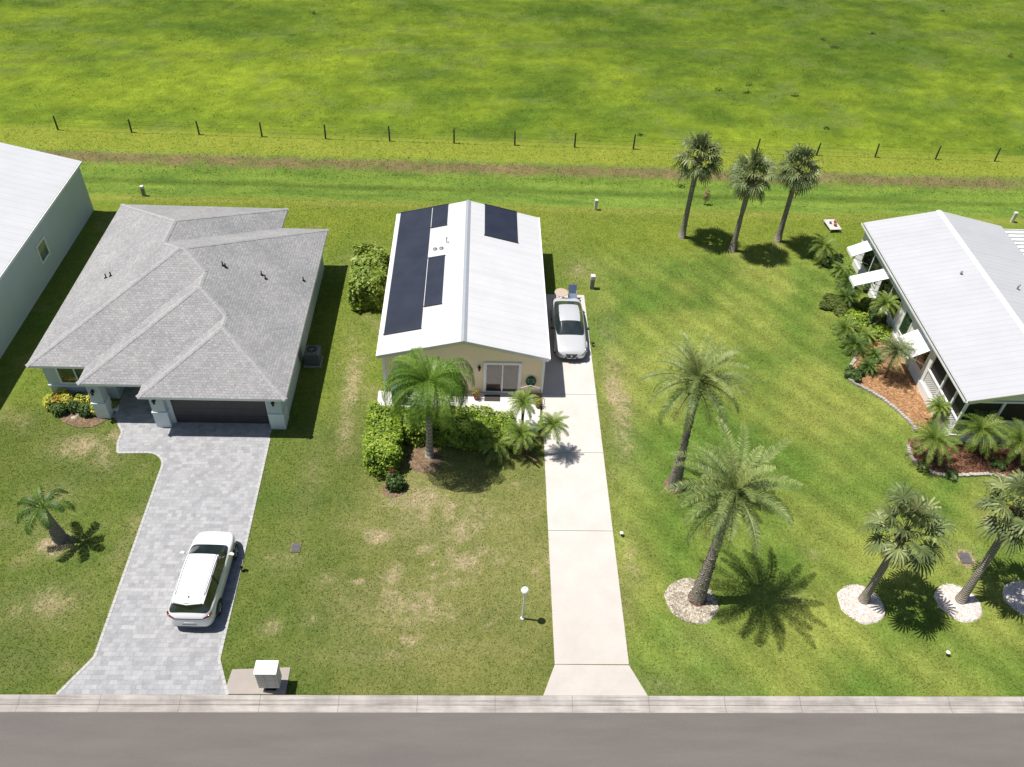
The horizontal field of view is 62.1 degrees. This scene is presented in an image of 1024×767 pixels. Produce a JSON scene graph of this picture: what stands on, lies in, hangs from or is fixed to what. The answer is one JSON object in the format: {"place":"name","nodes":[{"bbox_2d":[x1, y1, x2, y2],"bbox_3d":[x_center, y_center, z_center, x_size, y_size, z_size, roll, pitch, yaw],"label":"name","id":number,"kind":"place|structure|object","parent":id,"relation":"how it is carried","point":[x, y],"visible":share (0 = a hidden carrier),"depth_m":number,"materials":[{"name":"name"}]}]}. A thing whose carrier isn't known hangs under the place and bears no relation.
{"place":"outdoors","nodes":[
{"label":"outdoors","id":0,"kind":"place"},
{"bbox_2d":[59,387,271,694],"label":"paver driveway","id":1,"kind":"structure","parent":0,"point":[208,480],"depth_m":38.05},
{"bbox_2d":[111,401,118,411],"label":"potted plant","id":2,"kind":"object","parent":1,"relation":"on","point":[115,407],"visible":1,"depth_m":43.72,"materials":[{"name":"green plant"}]},
{"bbox_2d":[167,531,237,627],"bbox_3d":[-13.112,8.021,36.103,2.309,1.722,4.670,2,43,-2],"label":"parked suv","id":3,"kind":"object","parent":1,"relation":"on","point":[196,600],"visible":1,"depth_m":35.16,"materials":[{"name":"white metal"}]},
{"bbox_2d":[0,0,1023,696],"bbox_3d":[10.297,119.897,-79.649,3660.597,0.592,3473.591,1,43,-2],"label":"ground","id":4,"kind":"structure","parent":0,"point":[946,116],"depth_m":54.97,"materials":[{"name":"green plant"}]},
{"bbox_2d":[16,485,74,544],"bbox_3d":[-20.215,5.950,37.080,2.478,2.940,2.372,1,43,-2],"label":"young palm","id":5,"kind":"object","parent":4,"relation":"on","point":[57,533],"visible":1,"depth_m":36.43,"materials":[{"name":"green plant"}]},
{"bbox_2d":[0,142,93,357],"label":"white roof building","id":6,"kind":"structure","parent":4,"relation":"on","point":[46,209],"depth_m":51.16,"materials":[{"name":"metal"}]},
{"bbox_2d":[35,236,50,264],"bbox_3d":[-28.002,-7.951,50.737,0.050,1.240,1.240,1,43,-2],"label":"window","id":7,"kind":"structure","parent":6,"relation":"in","point":[42,249],"depth_m":50.70,"materials":[{"name":"grey glass"}]},
{"bbox_2d":[59,398,115,427],"bbox_3d":[-22.090,1.534,43.772,2.900,0.120,2.130,1,43,-2],"label":"planting bed","id":8,"kind":"object","parent":4,"relation":"on","point":[93,421],"visible":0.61,"depth_m":43.33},
{"bbox_2d":[42,393,55,408],"bbox_3d":[-23.661,0.896,43.700,0.920,0.824,0.919,1,43,-2],"label":"croton","id":9,"kind":"object","parent":8,"relation":"on","point":[47,401],"visible":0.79,"depth_m":43.42,"materials":[{"name":"yellow plant"}]},
{"bbox_2d":[52,394,62,405],"bbox_3d":[-23.298,0.939,43.660,0.701,0.847,0.686,1,43,-2],"label":"croton","id":10,"kind":"object","parent":8,"relation":"on","point":[57,398],"visible":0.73,"depth_m":43.40,"materials":[{"name":"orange plant"}]},
{"bbox_2d":[49,402,68,416],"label":"shrub","id":11,"kind":"object","parent":8,"relation":"on","point":[60,409],"visible":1,"depth_m":43.28,"materials":[{"name":"green plant"}]},
{"bbox_2d":[56,388,70,395],"bbox_3d":[-23.236,0.586,44.016,0.703,0.878,0.713,1,43,-2],"label":"croton","id":12,"kind":"object","parent":8,"relation":"on","point":[60,391],"visible":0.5,"depth_m":43.78,"materials":[{"name":"green plant"}]},
{"bbox_2d":[60,393,73,405],"bbox_3d":[-22.925,0.834,43.794,0.832,0.848,0.856,1,43,-2],"label":"croton","id":13,"kind":"object","parent":8,"relation":"on","point":[66,398],"visible":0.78,"depth_m":43.53,"materials":[{"name":"yellow plant"}]},
{"bbox_2d":[65,399,80,413],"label":"shrub","id":14,"kind":"object","parent":8,"relation":"on","point":[72,405],"visible":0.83,"depth_m":43.41,"materials":[{"name":"green plant"}]},
{"bbox_2d":[73,393,85,403],"bbox_3d":[-22.199,0.892,43.774,0.766,0.852,0.739,1,43,-2],"label":"croton","id":15,"kind":"object","parent":8,"relation":"on","point":[79,398],"visible":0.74,"depth_m":43.53,"materials":[{"name":"yellow plant"}]},
{"bbox_2d":[76,402,92,417],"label":"shrub","id":16,"kind":"object","parent":8,"relation":"on","point":[84,410],"visible":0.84,"depth_m":43.26,"materials":[{"name":"green plant"}]},
{"bbox_2d":[56,421,163,694],"bbox_3d":[-17.592,6.900,38.317,2.672,0.087,14.845,-5,44,-9],"label":"paver edging","id":17,"kind":"object","parent":4,"relation":"on","point":[124,571],"visible":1,"depth_m":37.67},
{"bbox_2d":[25,204,328,428],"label":"hip roof house","id":18,"kind":"structure","parent":4,"relation":"on","point":[176,314],"depth_m":43.98,"materials":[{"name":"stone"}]},
{"bbox_2d":[55,369,83,383],"bbox_3d":[-22.261,-0.455,43.349,1.830,1.280,0.050,1,43,-2],"label":"window","id":19,"kind":"structure","parent":18,"relation":"in","point":[66,376],"depth_m":43.38,"materials":[{"name":"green glass"}]},
{"bbox_2d":[170,400,268,422],"bbox_3d":[-14.757,1.196,42.879,4.700,2.220,0.035,1,43,-2],"label":"garage door","id":20,"kind":"structure","parent":18,"relation":"in","point":[209,411],"depth_m":43.06,"materials":[{"name":"metal"}]},
{"bbox_2d":[217,438,269,694],"bbox_3d":[-11.966,7.494,38.036,0.681,0.087,13.664,-2,43,-5],"label":"paver edging","id":21,"kind":"object","parent":4,"relation":"on","point":[237,579],"visible":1,"depth_m":37.05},
{"bbox_2d":[227,667,289,693],"bbox_3d":[-10.048,11.780,33.638,2.350,0.120,1.130,1,43,-2],"label":"mailbox pad","id":22,"kind":"object","parent":4,"relation":"on","point":[242,681],"visible":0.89,"depth_m":33.49,"materials":[{"name":"concrete"}]},
{"bbox_2d":[253,660,281,690],"bbox_3d":[-9.437,11.375,32.976,0.860,1.435,0.580,1,43,-2],"label":"cluster mailbox","id":23,"kind":"object","parent":22,"relation":"on","point":[267,674],"visible":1,"depth_m":32.59,"materials":[{"name":"white metal"}]},
{"bbox_2d":[255,675,277,687],"bbox_3d":[-9.431,11.465,32.694,0.710,0.980,0.010,1,43,-2],"label":"door","id":24,"kind":"structure","parent":23,"relation":"in","point":[261,680],"depth_m":32.68,"materials":[{"name":"grey metal"}]},
{"bbox_2d":[290,543,301,552],"bbox_3d":[-9.733,7.404,38.255,0.440,0.108,0.508,1,43,-2],"label":"valve cover","id":25,"kind":"object","parent":4,"relation":"on","point":[295,547],"visible":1,"depth_m":38.21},
{"bbox_2d":[303,345,322,367],"bbox_3d":[-11.023,-1.521,47.003,0.940,1.005,0.960,1,43,-2],"label":"air conditioner","id":26,"kind":"object","parent":4,"relation":"on","point":[313,356],"visible":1,"depth_m":46.74,"materials":[{"name":"metal"}]},
{"bbox_2d":[346,241,389,312],"bbox_3d":[-8.546,-6.634,51.207,2.744,2.788,4.608,1,43,-2],"label":"shrub","id":27,"kind":"object","parent":4,"relation":"on","point":[368,270],"visible":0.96,"depth_m":50.25,"materials":[{"name":"green plant"}]},
{"bbox_2d":[381,482,405,497],"bbox_3d":[-5.715,5.073,40.988,1.240,0.040,1.209,1,43,-2],"label":"mulch bed","id":28,"kind":"object","parent":4,"relation":"on","point":[385,492],"visible":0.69,"depth_m":40.78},
{"bbox_2d":[385,467,406,492],"bbox_3d":[-5.551,4.583,40.689,1.109,1.236,0.906,1,43,-2],"label":"red tipped bush","id":29,"kind":"object","parent":28,"relation":"on","point":[395,481],"visible":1,"depth_m":40.55,"materials":[{"name":"green plant"}]},
{"bbox_2d":[406,446,442,472],"bbox_3d":[-4.352,3.780,42.417,1.900,0.060,1.871,1,43,-2],"label":"mulch bed","id":30,"kind":"object","parent":4,"relation":"on","point":[417,460],"visible":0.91,"depth_m":42.30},
{"bbox_2d":[380,347,474,458],"bbox_3d":[-3.924,1.558,40.423,4.227,6.254,4.029,12,44,9],"label":"queen palm","id":31,"kind":"object","parent":4,"relation":"on","point":[412,382],"visible":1,"depth_m":38.37,"materials":[{"name":"green plant"}]},
{"bbox_2d":[360,400,518,480],"bbox_3d":[-3.518,2.587,42.473,7.952,1.870,5.001,1,43,-2],"label":"hedge","id":32,"kind":"object","parent":4,"relation":"on","point":[385,436],"visible":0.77,"depth_m":42.32,"materials":[{"name":"green plant"}]},
{"bbox_2d":[377,391,539,420],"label":"patio slab","id":33,"kind":"structure","parent":4,"relation":"on","point":[502,404],"depth_m":45.44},
{"bbox_2d":[471,388,479,399],"bbox_3d":[-1.941,0.549,45.461,0.499,0.739,0.476,1,43,-2],"label":"flower pot","id":34,"kind":"object","parent":33,"relation":"on","point":[475,395],"visible":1,"depth_m":45.41,"materials":[{"name":"ceramic"}]},
{"bbox_2d":[484,394,499,401],"bbox_3d":[-1.066,0.780,45.792,0.850,0.025,0.500,1,43,-2],"label":"doormat","id":35,"kind":"object","parent":33,"relation":"on","point":[487,397],"visible":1,"depth_m":45.78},
{"bbox_2d":[519,385,540,404],"bbox_3d":[0.978,0.603,45.485,1.192,0.878,0.595,1,43,-2],"label":"iron bench","id":36,"kind":"object","parent":33,"relation":"on","point":[538,394],"visible":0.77,"depth_m":45.50,"materials":[{"name":"white metal"}]},
{"bbox_2d":[376,200,550,393],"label":"cream house","id":37,"kind":"structure","parent":4,"relation":"on","point":[465,280],"depth_m":47.09,"materials":[{"name":"white metal"}]},
{"bbox_2d":[483,362,521,392],"bbox_3d":[-0.522,-0.298,45.360,2.020,2.170,0.070,1,43,-2],"label":"sliding door","id":38,"kind":"structure","parent":37,"relation":"in","point":[498,377],"depth_m":45.33,"materials":[{"name":"white glass"}]},
{"bbox_2d":[526,376,535,386],"bbox_3d":[1.019,-0.118,45.536,0.577,0.714,0.260,1,43,-2],"label":"hose reel","id":39,"kind":"object","parent":37,"relation":"attached to","point":[530,378],"visible":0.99,"depth_m":45.44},
{"bbox_2d":[474,432,515,465],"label":"pygmy date palm","id":40,"kind":"object","parent":4,"relation":"on","point":[495,445],"visible":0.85,"depth_m":42.07,"materials":[{"name":"green plant"}]},
{"bbox_2d":[0,694,1023,712],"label":"kerb","id":41,"kind":"structure","parent":4,"relation":"on","point":[478,704],"depth_m":33.40,"materials":[{"name":"concrete"}]},
{"bbox_2d":[503,419,541,454],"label":"pygmy date palm","id":42,"kind":"object","parent":4,"relation":"on","point":[521,432],"visible":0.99,"depth_m":41.99,"materials":[{"name":"green plant"}]},
{"bbox_2d":[507,386,538,422],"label":"pygmy date palm","id":43,"kind":"object","parent":4,"relation":"on","point":[523,402],"visible":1,"depth_m":42.57,"materials":[{"name":"green plant"}]},
{"bbox_2d":[520,586,528,619],"bbox_3d":[0.491,9.162,35.357,0.332,2.390,0.327,1,43,-2],"label":"lamp post","id":44,"kind":"object","parent":4,"relation":"on","point":[524,590],"visible":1,"depth_m":34.84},
{"bbox_2d":[517,421,537,432],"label":"patio path","id":45,"kind":"structure","parent":4,"relation":"on","point":[533,422],"depth_m":44.50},
{"bbox_2d":[52,116,1021,160],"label":"wire fence","id":46,"kind":"object","parent":4,"relation":"on","point":[876,153],"visible":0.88,"depth_m":66.05,"materials":[{"name":"brown wood"}]},
{"bbox_2d":[524,410,568,454],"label":"pygmy date palm","id":47,"kind":"object","parent":4,"relation":"on","point":[554,423],"visible":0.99,"depth_m":41.63,"materials":[{"name":"green plant"}]},
{"bbox_2d":[589,274,595,289],"bbox_3d":[5.026,-6.335,53.085,0.300,1.050,0.300,1,43,-2],"label":"utility pedestal","id":48,"kind":"object","parent":4,"relation":"on","point":[592,279],"visible":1,"depth_m":52.90,"materials":[{"name":"beige plastic"}]},
{"bbox_2d":[664,478,684,493],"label":"tree pit soil","id":49,"kind":"object","parent":4,"relation":"on","point":[670,490],"visible":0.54,"depth_m":41.68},
{"bbox_2d":[637,330,757,489],"bbox_3d":[8.025,1.818,38.948,4.804,8.905,4.797,24,47,20],"label":"date palm","id":50,"kind":"object","parent":49,"relation":"on","point":[695,387],"visible":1,"depth_m":36.80,"materials":[{"name":"green plant"}]},
{"bbox_2d":[664,578,718,623],"bbox_3d":[7.833,9.448,37.119,2.385,0.128,2.378,1,43,-2],"label":"pebble ring","id":51,"kind":"object","parent":4,"relation":"on","point":[679,604],"visible":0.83,"depth_m":36.92,"materials":[{"name":"gravel"}]},
{"bbox_2d":[669,130,724,238],"bbox_3d":[11.819,-12.744,55.481,3.415,7.775,3.312,30,49,26],"label":"cabbage palm","id":52,"kind":"object","parent":4,"relation":"on","point":[701,145],"visible":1,"depth_m":53.68,"materials":[{"name":"green plant"}]},
{"bbox_2d":[688,592,706,606],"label":"tree pit soil","id":53,"kind":"object","parent":4,"relation":"on","point":[704,603],"visible":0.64,"depth_m":36.97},
{"bbox_2d":[661,417,804,604],"bbox_3d":[8.443,5.834,34.734,5.253,8.880,5.370,23,47,20],"label":"date palm","id":54,"kind":"object","parent":53,"relation":"on","point":[731,502],"visible":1,"depth_m":32.64,"materials":[{"name":"green plant"}]},
{"bbox_2d":[703,188,710,204],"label":"dry weed","id":55,"kind":"object","parent":4,"relation":"on","point":[706,196],"visible":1,"depth_m":61.33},
{"bbox_2d":[727,147,778,251],"bbox_3d":[15.049,-11.586,54.548,3.438,7.649,3.238,1,43,-2],"label":"cabbage palm","id":56,"kind":"object","parent":4,"relation":"on","point":[752,183],"visible":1,"depth_m":52.80,"materials":[{"name":"green plant"}]},
{"bbox_2d":[773,143,823,242],"bbox_3d":[18.195,-12.122,55.386,3.123,7.558,3.315,28,48,24],"label":"cabbage palm","id":57,"kind":"object","parent":4,"relation":"on","point":[801,156],"visible":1,"depth_m":53.73,"materials":[{"name":"green plant"}]},
{"bbox_2d":[806,233,841,263],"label":"pygmy date palm","id":58,"kind":"object","parent":4,"relation":"on","point":[828,244],"visible":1,"depth_m":55.98,"materials":[{"name":"green plant"}]},
{"bbox_2d":[823,219,841,231],"bbox_3d":[22.491,-11.070,59.708,0.840,0.260,1.300,-3,44,-7],"label":"garden table","id":59,"kind":"object","parent":4,"relation":"on","point":[831,226],"visible":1,"depth_m":59.51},
{"bbox_2d":[821,252,843,268],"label":"garden bush","id":60,"kind":"object","parent":4,"relation":"on","point":[827,262],"visible":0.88,"depth_m":56.00,"materials":[{"name":"green plant"}]},
{"bbox_2d":[818,293,851,316],"bbox_3d":[20.210,-5.006,52.936,1.947,0.614,2.136,24,47,20],"label":"garden bush","id":61,"kind":"object","parent":4,"relation":"on","point":[835,304],"visible":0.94,"depth_m":52.66,"materials":[{"name":"green plant"}]},
{"bbox_2d":[830,262,852,278],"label":"arching shrub","id":62,"kind":"object","parent":4,"relation":"on","point":[838,268],"visible":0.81,"depth_m":55.25,"materials":[{"name":"green plant"}]},
{"bbox_2d":[829,314,862,340],"bbox_3d":[20.078,-3.217,51.007,1.949,1.330,2.121,1,43,-2],"label":"arching shrub","id":63,"kind":"object","parent":4,"relation":"on","point":[847,326],"visible":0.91,"depth_m":50.81,"materials":[{"name":"green plant"}]},
{"bbox_2d":[834,286,859,308],"bbox_3d":[20.912,-5.341,53.309,1.683,1.262,1.613,-24,50,-26],"label":"arching shrub","id":64,"kind":"object","parent":4,"relation":"on","point":[849,295],"visible":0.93,"depth_m":53.05,"materials":[{"name":"green plant"}]},
{"bbox_2d":[835,269,863,292],"bbox_3d":[21.591,-6.471,54.494,2.014,1.335,1.987,1,43,-2],"label":"arching shrub","id":65,"kind":"object","parent":4,"relation":"on","point":[844,280],"visible":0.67,"depth_m":54.34,"materials":[{"name":"green plant"}]},
{"bbox_2d":[844,364,864,382],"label":"garden bush","id":66,"kind":"object","parent":4,"relation":"on","point":[853,373],"visible":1,"depth_m":48.01,"materials":[{"name":"green plant"}]},
{"bbox_2d":[842,309,868,328],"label":"garden bush","id":67,"kind":"object","parent":4,"relation":"on","point":[863,317],"visible":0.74,"depth_m":51.42,"materials":[{"name":"green plant"}]},
{"bbox_2d":[837,584,885,624],"bbox_3d":[15.367,9.680,37.341,2.027,0.128,2.084,1,43,-2],"label":"pebble ring","id":68,"kind":"object","parent":4,"relation":"on","point":[870,612],"visible":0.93,"depth_m":37.23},
{"bbox_2d":[862,283,870,292],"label":"garden bush","id":69,"kind":"object","parent":4,"relation":"on","point":[866,287],"visible":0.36,"depth_m":54.02,"materials":[{"name":"green plant"}]},
{"bbox_2d":[858,296,877,312],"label":"garden bush","id":70,"kind":"object","parent":4,"relation":"on","point":[864,303],"visible":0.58,"depth_m":52.74,"materials":[{"name":"green plant"}]},
{"bbox_2d":[866,307,886,324],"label":"garden bush","id":71,"kind":"object","parent":4,"relation":"on","point":[873,317],"visible":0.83,"depth_m":51.49,"materials":[{"name":"green plant"}]},
{"bbox_2d":[869,322,892,343],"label":"garden bush","id":72,"kind":"object","parent":4,"relation":"on","point":[881,329],"visible":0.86,"depth_m":50.76,"materials":[{"name":"green plant"}]},
{"bbox_2d":[847,356,917,430],"bbox_3d":[20.148,0.613,47.250,1.586,0.180,6.121,-9,45,-13],"label":"bed edging","id":73,"kind":"object","parent":4,"relation":"on","point":[891,405],"visible":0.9,"depth_m":46.93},
{"bbox_2d":[869,291,902,324],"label":"pygmy date palm","id":74,"kind":"object","parent":4,"relation":"on","point":[887,302],"visible":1,"depth_m":50.08,"materials":[{"name":"green plant"}]},
{"bbox_2d":[853,338,935,428],"bbox_3d":[20.973,-0.145,48.231,3.803,0.120,7.624,1,43,-2],"label":"mulch bed","id":75,"kind":"object","parent":4,"relation":"on","point":[899,390],"visible":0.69,"depth_m":47.79,"materials":[{"name":"wood"}]},
{"bbox_2d":[837,330,872,357],"bbox_3d":[20.117,-2.228,49.960,1.906,1.357,2.076,1,43,-2],"label":"arching shrub","id":76,"kind":"object","parent":75,"relation":"on","point":[855,343],"visible":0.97,"depth_m":49.69,"materials":[{"name":"green plant"}]},
{"bbox_2d":[856,324,879,345],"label":"arching shrub","id":77,"kind":"object","parent":75,"relation":"on","point":[867,334],"visible":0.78,"depth_m":50.44,"materials":[{"name":"green plant"}]},
{"bbox_2d":[856,357,882,376],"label":"arching shrub","id":78,"kind":"object","parent":75,"relation":"on","point":[867,363],"visible":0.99,"depth_m":48.39,"materials":[{"name":"green plant"}]},
{"bbox_2d":[863,345,883,363],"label":"arching shrub","id":79,"kind":"object","parent":75,"relation":"on","point":[873,353],"visible":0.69,"depth_m":49.22,"materials":[{"name":"green plant"}]},
{"bbox_2d":[876,334,917,377],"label":"pygmy date palm","id":80,"kind":"object","parent":75,"relation":"on","point":[896,349],"visible":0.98,"depth_m":46.91,"materials":[{"name":"green plant"}]},
{"bbox_2d":[924,394,952,425],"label":"pygmy date palm","id":81,"kind":"object","parent":75,"relation":"on","point":[939,406],"visible":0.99,"depth_m":44.69,"materials":[{"name":"green plant"}]},
{"bbox_2d":[858,481,957,604],"bbox_3d":[15.961,6.995,35.336,3.529,7.010,3.526,-21,49,-24],"label":"cabbage palm","id":82,"kind":"object","parent":4,"relation":"on","point":[915,508],"visible":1,"depth_m":33.93,"materials":[{"name":"green plant"}]},
{"bbox_2d":[846,210,1023,442],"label":"porch house","id":83,"kind":"structure","parent":4,"relation":"on","point":[954,283],"depth_m":48.23,"materials":[{"name":"metal"}]},
{"bbox_2d":[860,250,883,287],"bbox_3d":[22.784,-7.561,53.813,0.050,1.630,2.780,1,43,-2],"label":"window","id":84,"kind":"structure","parent":83,"relation":"in","point":[871,258],"depth_m":53.82,"materials":[{"name":"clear glass"}]},
{"bbox_2d":[877,279,903,321],"bbox_3d":[22.847,-5.297,51.412,0.050,1.630,2.980,1,43,-2],"label":"window","id":85,"kind":"structure","parent":83,"relation":"in","point":[887,285],"depth_m":51.26,"materials":[{"name":"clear glass"}]},
{"bbox_2d":[897,309,913,335],"bbox_3d":[22.898,-3.393,49.429,0.050,1.580,1.080,1,43,-2],"label":"window","id":86,"kind":"structure","parent":83,"relation":"in","point":[906,323],"depth_m":49.36,"materials":[{"name":"green glass"}]},
{"bbox_2d":[913,351,931,372],"bbox_3d":[22.944,-1.834,47.738,0.050,1.630,1.880,1,43,-2],"label":"window","id":87,"kind":"structure","parent":83,"relation":"in","point":[923,358],"depth_m":47.51,"materials":[{"name":"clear glass"}]},
{"bbox_2d":[1004,229,1023,253],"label":"carport","id":88,"kind":"object","parent":83,"relation":"attached to","point":[1016,236],"visible":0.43,"depth_m":54.41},
{"bbox_2d":[934,583,981,622],"bbox_3d":[19.773,9.697,37.600,2.064,0.126,2.027,1,43,-2],"label":"pebble ring","id":89,"kind":"object","parent":4,"relation":"on","point":[969,610],"visible":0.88,"depth_m":37.48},
{"bbox_2d":[906,444,1012,478],"bbox_3d":[23.685,4.683,43.145,7.114,0.180,1.655,16,45,14],"label":"bed edging","id":90,"kind":"object","parent":4,"relation":"on","point":[969,474],"visible":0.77,"depth_m":43.15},
{"bbox_2d":[957,552,973,563],"bbox_3d":[21.026,8.113,39.417,0.540,0.108,0.628,1,43,-2],"label":"valve cover","id":91,"kind":"object","parent":4,"relation":"on","point":[965,557],"visible":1,"depth_m":39.37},
{"bbox_2d":[908,437,1023,478],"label":"mulch bed","id":92,"kind":"object","parent":4,"relation":"on","point":[964,461],"visible":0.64,"depth_m":43.97,"materials":[{"name":"wood"}]},
{"bbox_2d":[915,461,929,475],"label":"garden bush","id":93,"kind":"object","parent":92,"relation":"on","point":[923,468],"visible":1,"depth_m":43.15,"materials":[{"name":"green plant"}]},
{"bbox_2d":[905,418,962,465],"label":"pygmy date palm","id":94,"kind":"object","parent":92,"relation":"on","point":[935,437],"visible":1,"depth_m":42.54,"materials":[{"name":"green plant"}]},
{"bbox_2d":[944,470,958,482],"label":"garden bush","id":95,"kind":"object","parent":92,"relation":"on","point":[952,475],"visible":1,"depth_m":42.90,"materials":[{"name":"green plant"}]},
{"bbox_2d":[952,409,1009,457],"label":"pygmy date palm","id":96,"kind":"object","parent":92,"relation":"on","point":[980,428],"visible":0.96,"depth_m":43.04,"materials":[{"name":"green plant"}]},
{"bbox_2d":[989,457,1008,471],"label":"garden bush","id":97,"kind":"object","parent":92,"relation":"on","point":[999,464],"visible":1,"depth_m":43.52,"materials":[{"name":"green plant"}]},
{"bbox_2d":[992,417,1023,465],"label":"pygmy date palm","id":98,"kind":"object","parent":92,"relation":"on","point":[1015,436],"visible":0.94,"depth_m":42.87,"materials":[{"name":"green plant"}]},
{"bbox_2d":[955,469,1023,604],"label":"cabbage palm","id":99,"kind":"object","parent":4,"relation":"on","point":[1010,527],"visible":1,"depth_m":34.55,"materials":[{"name":"green plant"}]},
{"bbox_2d":[1002,581,1023,615],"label":"pebble ring","id":100,"kind":"object","parent":4,"relation":"on","point":[1013,594],"visible":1,"depth_m":37.97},
{"bbox_2d":[1010,212,1018,222],"bbox_3d":[36.117,-11.953,61.135,0.240,0.850,0.240,1,43,-2],"label":"utility pedestal","id":101,"kind":"object","parent":4,"relation":"on","point":[1014,216],"visible":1,"depth_m":61.04,"materials":[{"name":"beige plastic"}]},
{"bbox_2d":[0,712,1023,766],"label":"road","id":102,"kind":"structure","parent":0,"point":[190,739],"depth_m":32.41,"materials":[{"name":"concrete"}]},
{"bbox_2d":[0,0,1023,159],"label":"pasture grass","id":103,"kind":"structure","parent":0,"point":[516,66],"depth_m":77.33,"materials":[{"name":"plant"}]},
{"bbox_2d":[1,129,1023,196],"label":"bank grass","id":104,"kind":"structure","parent":0,"point":[455,160],"depth_m":64.93,"materials":[{"name":"plant"}]},
{"bbox_2d":[83,167,1023,216],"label":"ditch grass","id":105,"kind":"structure","parent":0,"point":[536,195],"depth_m":62.25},
{"bbox_2d":[542,294,647,695],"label":"concrete driveway","id":106,"kind":"structure","parent":0,"point":[588,620],"depth_m":38.95,"materials":[{"name":"concrete"}]},
{"bbox_2d":[555,288,567,297],"bbox_3d":[3.003,-5.316,52.042,0.840,0.688,0.840,1,43,-2],"label":"patio table","id":107,"kind":"object","parent":106,"relation":"on","point":[561,292],"visible":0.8,"depth_m":51.80,"materials":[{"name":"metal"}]},
{"bbox_2d":[550,298,589,358],"bbox_3d":[3.312,-3.338,49.410,2.281,1.424,4.974,1,43,-2],"label":"parked sedan","id":108,"kind":"object","parent":106,"relation":"on","point":[568,327],"visible":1,"depth_m":48.65,"materials":[{"name":"silver metal"}]},
{"bbox_2d":[568,284,576,298],"bbox_3d":[3.708,-5.475,52.034,0.520,0.976,0.740,1,43,-2],"label":"patio chair","id":109,"kind":"object","parent":106,"relation":"on","point":[572,288],"visible":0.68,"depth_m":52.03,"materials":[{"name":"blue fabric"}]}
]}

